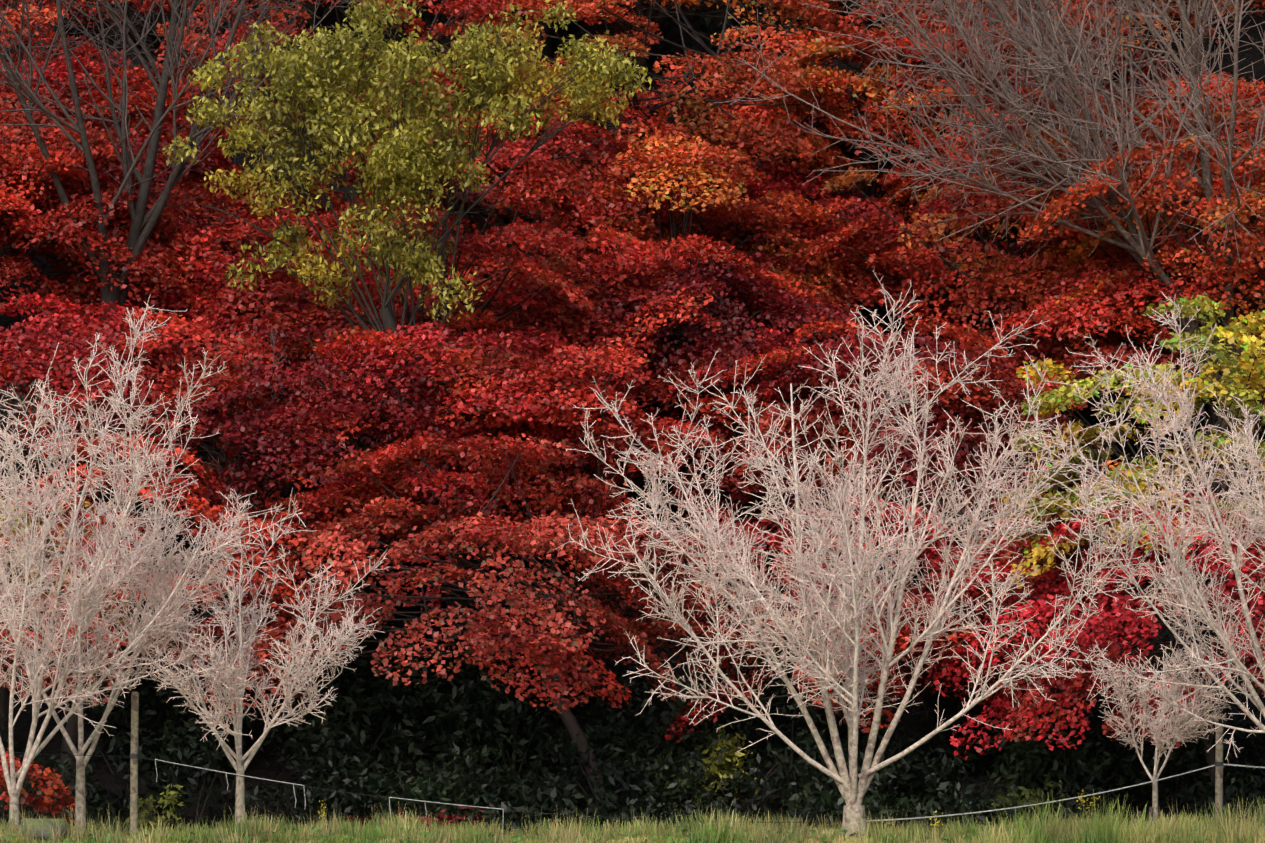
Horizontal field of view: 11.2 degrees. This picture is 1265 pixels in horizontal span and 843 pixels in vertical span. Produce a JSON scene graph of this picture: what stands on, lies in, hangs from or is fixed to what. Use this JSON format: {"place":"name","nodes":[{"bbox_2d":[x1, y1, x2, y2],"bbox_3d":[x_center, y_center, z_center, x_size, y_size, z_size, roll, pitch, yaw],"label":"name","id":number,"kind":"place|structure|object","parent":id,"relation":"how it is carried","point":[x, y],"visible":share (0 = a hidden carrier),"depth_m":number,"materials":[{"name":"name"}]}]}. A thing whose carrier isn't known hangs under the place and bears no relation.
{"place":"outdoors","nodes":[
{"label":"outdoors","id":0,"kind":"place"},
{"bbox_2d":[0,0,1264,842],"bbox_3d":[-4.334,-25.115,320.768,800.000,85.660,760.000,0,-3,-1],"label":"terrain","id":1,"kind":"structure","parent":0,"point":[1251,63],"depth_m":93.18,"materials":[{"name":"plant"}]},
{"bbox_2d":[0,748,74,823],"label":"shrub","id":2,"kind":"object","parent":1,"relation":"on","point":[49,791],"visible":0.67,"depth_m":84.93,"materials":[{"name":"red plant"}]},
{"bbox_2d":[0,105,135,331],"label":"red maple","id":3,"kind":"object","parent":1,"relation":"on","point":[6,153],"visible":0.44,"depth_m":94.52,"materials":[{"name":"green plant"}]},
{"bbox_2d":[0,494,137,767],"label":"maple","id":4,"kind":"object","parent":1,"relation":"on","point":[4,700],"visible":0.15,"depth_m":87.57,"materials":[{"name":"red plant"}]},
{"bbox_2d":[0,126,241,319],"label":"red maple","id":5,"kind":"object","parent":1,"relation":"on","point":[40,223],"visible":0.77,"depth_m":94.27,"materials":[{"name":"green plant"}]},
{"bbox_2d":[0,292,256,534],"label":"red maple","id":6,"kind":"object","parent":1,"relation":"on","point":[51,335],"visible":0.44,"depth_m":91.24,"materials":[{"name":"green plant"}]},
{"bbox_2d":[0,374,258,835],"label":"bare cherry","id":7,"kind":"object","parent":1,"relation":"on","point":[80,796],"visible":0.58,"depth_m":80.66,"materials":[{"name":"beige plant"}]},
{"bbox_2d":[84,688,180,774],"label":"shrub","id":8,"kind":"object","parent":1,"relation":"on","point":[113,741],"visible":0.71,"depth_m":88.27,"materials":[{"name":"green plant"}]},
{"bbox_2d":[0,54,284,380],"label":"red maple","id":9,"kind":"object","parent":1,"relation":"on","point":[204,221],"visible":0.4,"depth_m":96.62,"materials":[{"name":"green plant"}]},
{"bbox_2d":[0,0,303,169],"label":"red maple","id":10,"kind":"object","parent":1,"relation":"on","point":[12,17],"visible":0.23,"depth_m":100.05,"materials":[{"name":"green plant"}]},
{"bbox_2d":[0,294,305,835],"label":"bare cherry","id":11,"kind":"object","parent":1,"relation":"on","point":[35,681],"visible":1,"depth_m":79.44,"materials":[{"name":"white plant"}]},
{"bbox_2d":[0,0,311,83],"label":"red maple","id":12,"kind":"object","parent":1,"relation":"on","point":[305,15],"visible":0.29,"depth_m":103.75,"materials":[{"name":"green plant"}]},
{"bbox_2d":[0,434,322,790],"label":"red maple","id":13,"kind":"object","parent":1,"relation":"on","point":[211,515],"visible":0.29,"depth_m":86.94,"materials":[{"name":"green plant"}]},
{"bbox_2d":[87,680,244,756],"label":"shrub","id":14,"kind":"object","parent":1,"relation":"on","point":[159,693],"visible":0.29,"depth_m":88.70,"materials":[{"name":"green plant"}]},
{"bbox_2d":[123,694,245,781],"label":"shrub","id":15,"kind":"object","parent":1,"relation":"on","point":[179,742],"visible":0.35,"depth_m":88.00,"materials":[{"name":"green plant"}]},
{"bbox_2d":[0,0,371,525],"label":"bare tree","id":16,"kind":"object","parent":1,"relation":"on","point":[137,240],"visible":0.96,"depth_m":93.97,"materials":[{"name":"grey plant"}]},
{"bbox_2d":[5,118,366,354],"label":"red maple","id":17,"kind":"object","parent":1,"relation":"on","point":[196,184],"visible":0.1,"depth_m":98.53,"materials":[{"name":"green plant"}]},
{"bbox_2d":[116,709,259,832],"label":"shrub","id":18,"kind":"object","parent":1,"relation":"on","point":[165,777],"visible":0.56,"depth_m":86.53,"materials":[{"name":"green plant"}]},
{"bbox_2d":[0,316,426,576],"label":"red maple","id":19,"kind":"object","parent":1,"relation":"on","point":[239,343],"visible":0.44,"depth_m":90.43,"materials":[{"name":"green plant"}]},
{"bbox_2d":[60,219,402,474],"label":"red maple","id":20,"kind":"object","parent":1,"relation":"on","point":[310,314],"visible":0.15,"depth_m":94.45,"materials":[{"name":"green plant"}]},
{"bbox_2d":[82,488,388,825],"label":"bare cherry","id":21,"kind":"object","parent":1,"relation":"on","point":[228,670],"visible":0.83,"depth_m":80.53,"materials":[{"name":"beige plant"}]},
{"bbox_2d":[69,0,568,301],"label":"red maple","id":22,"kind":"object","parent":1,"relation":"on","point":[466,5],"visible":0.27,"depth_m":98.33,"materials":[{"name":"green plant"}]},
{"bbox_2d":[251,720,391,826],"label":"shrub","id":23,"kind":"object","parent":1,"relation":"on","point":[354,787],"visible":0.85,"depth_m":86.57,"materials":[{"name":"green plant"}]},
{"bbox_2d":[125,202,524,388],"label":"red maple","id":24,"kind":"object","parent":1,"relation":"on","point":[374,295],"visible":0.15,"depth_m":96.61,"materials":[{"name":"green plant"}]},
{"bbox_2d":[267,615,412,746],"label":"shrub","id":25,"kind":"object","parent":1,"relation":"on","point":[371,739],"visible":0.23,"depth_m":88.47,"materials":[{"name":"green plant"}]},
{"bbox_2d":[145,317,540,638],"bbox_3d":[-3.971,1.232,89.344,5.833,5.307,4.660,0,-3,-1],"label":"red maple","id":26,"kind":"object","parent":1,"relation":"on","point":[427,404],"visible":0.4,"depth_m":88.76,"materials":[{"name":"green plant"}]},
{"bbox_2d":[275,672,429,788],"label":"shrub","id":27,"kind":"object","parent":1,"relation":"on","point":[346,703],"visible":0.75,"depth_m":87.81,"materials":[{"name":"green plant"}]},
{"bbox_2d":[291,721,413,819],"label":"shrub","id":28,"kind":"object","parent":1,"relation":"on","point":[338,732],"visible":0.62,"depth_m":87.13,"materials":[{"name":"green plant"}]},
{"bbox_2d":[301,637,464,746],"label":"shrub","id":29,"kind":"object","parent":1,"relation":"on","point":[386,692],"visible":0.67,"depth_m":88.45,"materials":[{"name":"green plant"}]},
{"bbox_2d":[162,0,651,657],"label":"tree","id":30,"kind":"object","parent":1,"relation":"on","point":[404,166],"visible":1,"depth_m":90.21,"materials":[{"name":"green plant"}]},
{"bbox_2d":[371,764,495,824],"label":"shrub","id":31,"kind":"object","parent":1,"relation":"on","point":[383,802],"visible":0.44,"depth_m":86.52,"materials":[{"name":"green plant"}]},
{"bbox_2d":[189,137,687,564],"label":"red maple","id":32,"kind":"object","parent":1,"relation":"on","point":[524,233],"visible":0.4,"depth_m":92.63,"materials":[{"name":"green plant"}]},
{"bbox_2d":[360,746,522,827],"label":"shrub","id":33,"kind":"object","parent":1,"relation":"on","point":[470,785],"visible":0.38,"depth_m":86.62,"materials":[{"name":"green plant"}]},
{"bbox_2d":[225,318,663,714],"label":"red maple","id":34,"kind":"object","parent":1,"relation":"on","point":[376,344],"visible":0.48,"depth_m":88.37,"materials":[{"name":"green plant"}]},
{"bbox_2d":[370,645,521,737],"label":"shrub","id":35,"kind":"object","parent":1,"relation":"on","point":[444,696],"visible":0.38,"depth_m":88.81,"materials":[{"name":"green plant"}]},
{"bbox_2d":[156,430,753,807],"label":"tree","id":36,"kind":"object","parent":1,"relation":"on","point":[568,639],"visible":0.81,"depth_m":86.22,"materials":[{"name":"red plant"}]},
{"bbox_2d":[416,728,501,812],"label":"shrub","id":37,"kind":"object","parent":1,"relation":"on","point":[465,756],"visible":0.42,"depth_m":87.16,"materials":[{"name":"green plant"}]},
{"bbox_2d":[266,309,658,612],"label":"red maple","id":38,"kind":"object","parent":1,"relation":"on","point":[464,319],"visible":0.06,"depth_m":92.55,"materials":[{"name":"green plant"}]},
{"bbox_2d":[387,678,553,768],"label":"shrub","id":39,"kind":"object","parent":1,"relation":"on","point":[482,711],"visible":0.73,"depth_m":87.92,"materials":[{"name":"green plant"}]},
{"bbox_2d":[291,276,703,554],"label":"red maple","id":40,"kind":"object","parent":1,"relation":"on","point":[513,299],"visible":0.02,"depth_m":93.37,"materials":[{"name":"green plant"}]},
{"bbox_2d":[314,64,714,275],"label":"red maple","id":41,"kind":"object","parent":1,"relation":"on","point":[568,179],"visible":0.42,"depth_m":96.91,"materials":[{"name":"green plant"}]},
{"bbox_2d":[457,693,581,780],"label":"shrub","id":42,"kind":"object","parent":1,"relation":"on","point":[513,733],"visible":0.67,"depth_m":88.25,"materials":[{"name":"green plant"}]},
{"bbox_2d":[466,780,577,828],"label":"shrub","id":43,"kind":"object","parent":1,"relation":"on","point":[546,793],"visible":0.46,"depth_m":85.96,"materials":[{"name":"green plant"}]},
{"bbox_2d":[351,132,695,283],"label":"red maple","id":44,"kind":"object","parent":1,"relation":"on","point":[492,219],"visible":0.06,"depth_m":99.49,"materials":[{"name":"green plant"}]},
{"bbox_2d":[425,696,650,773],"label":"shrub","id":45,"kind":"object","parent":1,"relation":"on","point":[489,736],"visible":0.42,"depth_m":88.40,"materials":[{"name":"green plant"}]},
{"bbox_2d":[344,338,768,710],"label":"red maple","id":46,"kind":"object","parent":1,"relation":"on","point":[581,393],"visible":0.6,"depth_m":88.74,"materials":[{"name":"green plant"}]},
{"bbox_2d":[3,0,1167,92],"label":"evergreen trees","id":47,"kind":"object","parent":1,"relation":"on","point":[547,43],"visible":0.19,"depth_m":109.33,"materials":[{"name":"green plant"}]},
{"bbox_2d":[537,703,676,774],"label":"shrub","id":48,"kind":"object","parent":1,"relation":"on","point":[593,730],"visible":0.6,"depth_m":88.24,"materials":[{"name":"green plant"}]},
{"bbox_2d":[566,646,681,717],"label":"shrub","id":49,"kind":"object","parent":1,"relation":"on","point":[642,681],"visible":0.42,"depth_m":89.95,"materials":[{"name":"green plant"}]},
{"bbox_2d":[547,744,704,827],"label":"shrub","id":50,"kind":"object","parent":1,"relation":"on","point":[607,778],"visible":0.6,"depth_m":86.91,"materials":[{"name":"green plant"}]},
{"bbox_2d":[0,790,1264,842],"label":"bank grass","id":51,"kind":"structure","parent":1,"relation":"on","point":[1106,829],"depth_m":78.46,"materials":[{"name":"green plant"}]},
{"bbox_2d":[7,752,1264,836],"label":"rope fence","id":52,"kind":"object","parent":1,"relation":"on","point":[136,756],"visible":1,"depth_m":79.90,"materials":[{"name":"fabric"}]},
{"bbox_2d":[590,760,691,827],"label":"shrub","id":53,"kind":"object","parent":1,"relation":"on","point":[631,802],"visible":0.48,"depth_m":86.38,"materials":[{"name":"green plant"}]},
{"bbox_2d":[466,224,832,530],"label":"red maple","id":54,"kind":"object","parent":1,"relation":"on","point":[644,254],"visible":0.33,"depth_m":93.49,"materials":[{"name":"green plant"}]},
{"bbox_2d":[410,0,896,234],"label":"red maple","id":55,"kind":"object","parent":1,"relation":"on","point":[751,57],"visible":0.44,"depth_m":98.77,"materials":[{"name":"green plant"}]},
{"bbox_2d":[573,754,737,826],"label":"shrub","id":56,"kind":"object","parent":1,"relation":"on","point":[671,785],"visible":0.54,"depth_m":86.31,"materials":[{"name":"green plant"}]},
{"bbox_2d":[485,118,851,415],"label":"red maple","id":57,"kind":"object","parent":1,"relation":"on","point":[695,165],"visible":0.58,"depth_m":96.58,"materials":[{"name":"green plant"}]},
{"bbox_2d":[513,0,849,140],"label":"red maple","id":58,"kind":"object","parent":1,"relation":"on","point":[792,7],"visible":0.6,"depth_m":104.08,"materials":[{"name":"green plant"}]},
{"bbox_2d":[580,659,788,735],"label":"shrub","id":59,"kind":"object","parent":1,"relation":"on","point":[665,721],"visible":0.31,"depth_m":89.06,"materials":[{"name":"green plant"}]},
{"bbox_2d":[624,725,751,800],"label":"shrub","id":60,"kind":"object","parent":1,"relation":"on","point":[670,748],"visible":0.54,"depth_m":87.61,"materials":[{"name":"green plant"}]},
{"bbox_2d":[546,236,878,516],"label":"red maple","id":61,"kind":"object","parent":1,"relation":"on","point":[769,311],"visible":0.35,"depth_m":93.41,"materials":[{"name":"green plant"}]},
{"bbox_2d":[547,61,932,251],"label":"red maple","id":62,"kind":"object","parent":1,"relation":"on","point":[828,157],"visible":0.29,"depth_m":100.62,"materials":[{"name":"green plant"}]},
{"bbox_2d":[666,747,827,818],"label":"shrub","id":63,"kind":"object","parent":1,"relation":"on","point":[751,784],"visible":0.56,"depth_m":87.08,"materials":[{"name":"green plant"}]},
{"bbox_2d":[707,653,846,777],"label":"shrub","id":64,"kind":"object","parent":1,"relation":"on","point":[790,725],"visible":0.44,"depth_m":88.22,"materials":[{"name":"green plant"}]},
{"bbox_2d":[627,158,931,335],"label":"red maple","id":65,"kind":"object","parent":1,"relation":"on","point":[777,181],"visible":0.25,"depth_m":99.00,"materials":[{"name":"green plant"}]},
{"bbox_2d":[750,707,830,814],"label":"shrub","id":66,"kind":"object","parent":1,"relation":"on","point":[813,750],"visible":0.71,"depth_m":87.33,"materials":[{"name":"green plant"}]},
{"bbox_2d":[602,322,987,557],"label":"red maple","id":67,"kind":"object","parent":1,"relation":"on","point":[739,409],"visible":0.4,"depth_m":92.14,"materials":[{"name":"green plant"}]},
{"bbox_2d":[664,495,1009,780],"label":"red maple","id":68,"kind":"object","parent":1,"relation":"on","point":[901,641],"visible":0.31,"depth_m":87.53,"materials":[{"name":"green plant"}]},
{"bbox_2d":[784,717,912,808],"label":"shrub","id":69,"kind":"object","parent":1,"relation":"on","point":[876,775],"visible":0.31,"depth_m":87.15,"materials":[{"name":"green plant"}]},
{"bbox_2d":[667,212,1033,365],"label":"red maple","id":70,"kind":"object","parent":1,"relation":"on","point":[865,287],"visible":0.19,"depth_m":97.48,"materials":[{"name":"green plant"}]},
{"bbox_2d":[553,271,1163,838],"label":"bare cherry","id":71,"kind":"object","parent":1,"relation":"on","point":[851,783],"visible":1,"depth_m":79.33,"materials":[{"name":"white plant"}]},
{"bbox_2d":[775,782,941,830],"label":"shrub","id":72,"kind":"object","parent":1,"relation":"on","point":[831,800],"visible":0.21,"depth_m":86.16,"materials":[{"name":"green plant"}]},
{"bbox_2d":[786,764,953,819],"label":"shrub","id":73,"kind":"object","parent":1,"relation":"on","point":[924,776],"visible":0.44,"depth_m":86.95,"materials":[{"name":"green plant"}]},
{"bbox_2d":[689,0,1057,199],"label":"red maple","id":74,"kind":"object","parent":1,"relation":"on","point":[820,50],"visible":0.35,"depth_m":100.17,"materials":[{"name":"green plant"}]},
{"bbox_2d":[699,314,1095,570],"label":"red maple","id":75,"kind":"object","parent":1,"relation":"on","point":[957,333],"visible":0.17,"depth_m":91.34,"materials":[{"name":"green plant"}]},
{"bbox_2d":[724,305,1094,588],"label":"red maple","id":76,"kind":"object","parent":1,"relation":"on","point":[974,415],"visible":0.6,"depth_m":91.07,"materials":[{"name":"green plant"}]},
{"bbox_2d":[896,709,1005,781],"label":"shrub","id":77,"kind":"object","parent":1,"relation":"on","point":[926,751],"visible":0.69,"depth_m":88.23,"materials":[{"name":"green plant"}]},
{"bbox_2d":[779,116,1169,452],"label":"red maple","id":78,"kind":"object","parent":1,"relation":"on","point":[1001,263],"visible":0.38,"depth_m":95.68,"materials":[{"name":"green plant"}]},
{"bbox_2d":[712,0,1264,587],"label":"bare tree","id":79,"kind":"object","parent":1,"relation":"on","point":[1040,42],"visible":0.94,"depth_m":93.88,"materials":[{"name":"grey plant"}]},
{"bbox_2d":[849,160,1177,368],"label":"red maple","id":80,"kind":"object","parent":1,"relation":"on","point":[946,207],"visible":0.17,"depth_m":97.21,"materials":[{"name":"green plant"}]},
{"bbox_2d":[931,749,1110,827],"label":"shrub","id":81,"kind":"object","parent":1,"relation":"on","point":[966,791],"visible":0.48,"depth_m":85.63,"materials":[{"name":"green plant"}]},
{"bbox_2d":[847,20,1201,138],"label":"red maple","id":82,"kind":"object","parent":1,"relation":"on","point":[1144,69],"visible":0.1,"depth_m":101.72,"materials":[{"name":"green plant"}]},
{"bbox_2d":[859,513,1196,748],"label":"red maple","id":83,"kind":"object","parent":1,"relation":"on","point":[1060,579],"visible":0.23,"depth_m":87.72,"materials":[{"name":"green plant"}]},
{"bbox_2d":[987,715,1111,798],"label":"shrub","id":84,"kind":"object","parent":1,"relation":"on","point":[1039,761],"visible":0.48,"depth_m":87.32,"materials":[{"name":"green plant"}]},
{"bbox_2d":[857,0,1264,119],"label":"red maple","id":85,"kind":"object","parent":1,"relation":"on","point":[1142,22],"visible":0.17,"depth_m":100.55,"materials":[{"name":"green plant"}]},
{"bbox_2d":[870,80,1264,245],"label":"red maple","id":86,"kind":"object","parent":1,"relation":"on","point":[890,203],"visible":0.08,"depth_m":99.33,"materials":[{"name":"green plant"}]},
{"bbox_2d":[986,715,1151,799],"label":"shrub","id":87,"kind":"object","parent":1,"relation":"on","point":[1007,775],"visible":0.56,"depth_m":87.38,"materials":[{"name":"green plant"}]},
{"bbox_2d":[912,489,1264,798],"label":"maple tree","id":88,"kind":"object","parent":1,"relation":"on","point":[1069,686],"visible":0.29,"depth_m":85.16,"materials":[{"name":"red plant"}]},
{"bbox_2d":[996,750,1197,811],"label":"shrub","id":89,"kind":"object","parent":1,"relation":"on","point":[1138,780],"visible":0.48,"depth_m":87.57,"materials":[{"name":"green plant"}]},
{"bbox_2d":[955,234,1264,518],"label":"red maple","id":90,"kind":"object","parent":1,"relation":"on","point":[1071,283],"visible":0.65,"depth_m":94.03,"materials":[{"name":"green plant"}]},
{"bbox_2d":[981,202,1264,437],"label":"red maple","id":91,"kind":"object","parent":1,"relation":"on","point":[1169,241],"visible":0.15,"depth_m":95.31,"materials":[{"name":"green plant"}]},
{"bbox_2d":[995,293,1264,765],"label":"yellow green maple","id":92,"kind":"object","parent":1,"relation":"on","point":[1252,368],"visible":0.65,"depth_m":86.87,"materials":[{"name":"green plant"}]},
{"bbox_2d":[1001,93,1264,506],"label":"red maple","id":93,"kind":"object","parent":1,"relation":"on","point":[1066,201],"visible":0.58,"depth_m":93.90,"materials":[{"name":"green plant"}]},
{"bbox_2d":[1018,292,1264,760],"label":"bare cherry","id":94,"kind":"object","parent":1,"relation":"on","point":[1213,624],"visible":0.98,"depth_m":79.90,"materials":[{"name":"white plant"}]},
{"bbox_2d":[1047,67,1264,207],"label":"red maple","id":95,"kind":"object","parent":1,"relation":"on","point":[1242,86],"visible":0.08,"depth_m":100.21,"materials":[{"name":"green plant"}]},
{"bbox_2d":[1087,624,1232,825],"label":"bare tree","id":96,"kind":"object","parent":1,"relation":"on","point":[1179,733],"visible":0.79,"depth_m":81.28,"materials":[{"name":"beige plant"}]},
{"bbox_2d":[1127,87,1264,354],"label":"red maple","id":97,"kind":"object","parent":1,"relation":"on","point":[1192,230],"visible":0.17,"depth_m":97.76,"materials":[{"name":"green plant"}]},
{"bbox_2d":[1169,124,1264,308],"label":"red maple","id":98,"kind":"object","parent":1,"relation":"on","point":[1218,203],"visible":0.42,"depth_m":93.62,"materials":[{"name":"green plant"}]},
{"bbox_2d":[1172,736,1264,817],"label":"shrub","id":99,"kind":"object","parent":1,"relation":"on","point":[1234,759],"visible":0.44,"depth_m":87.35,"materials":[{"name":"green plant"}]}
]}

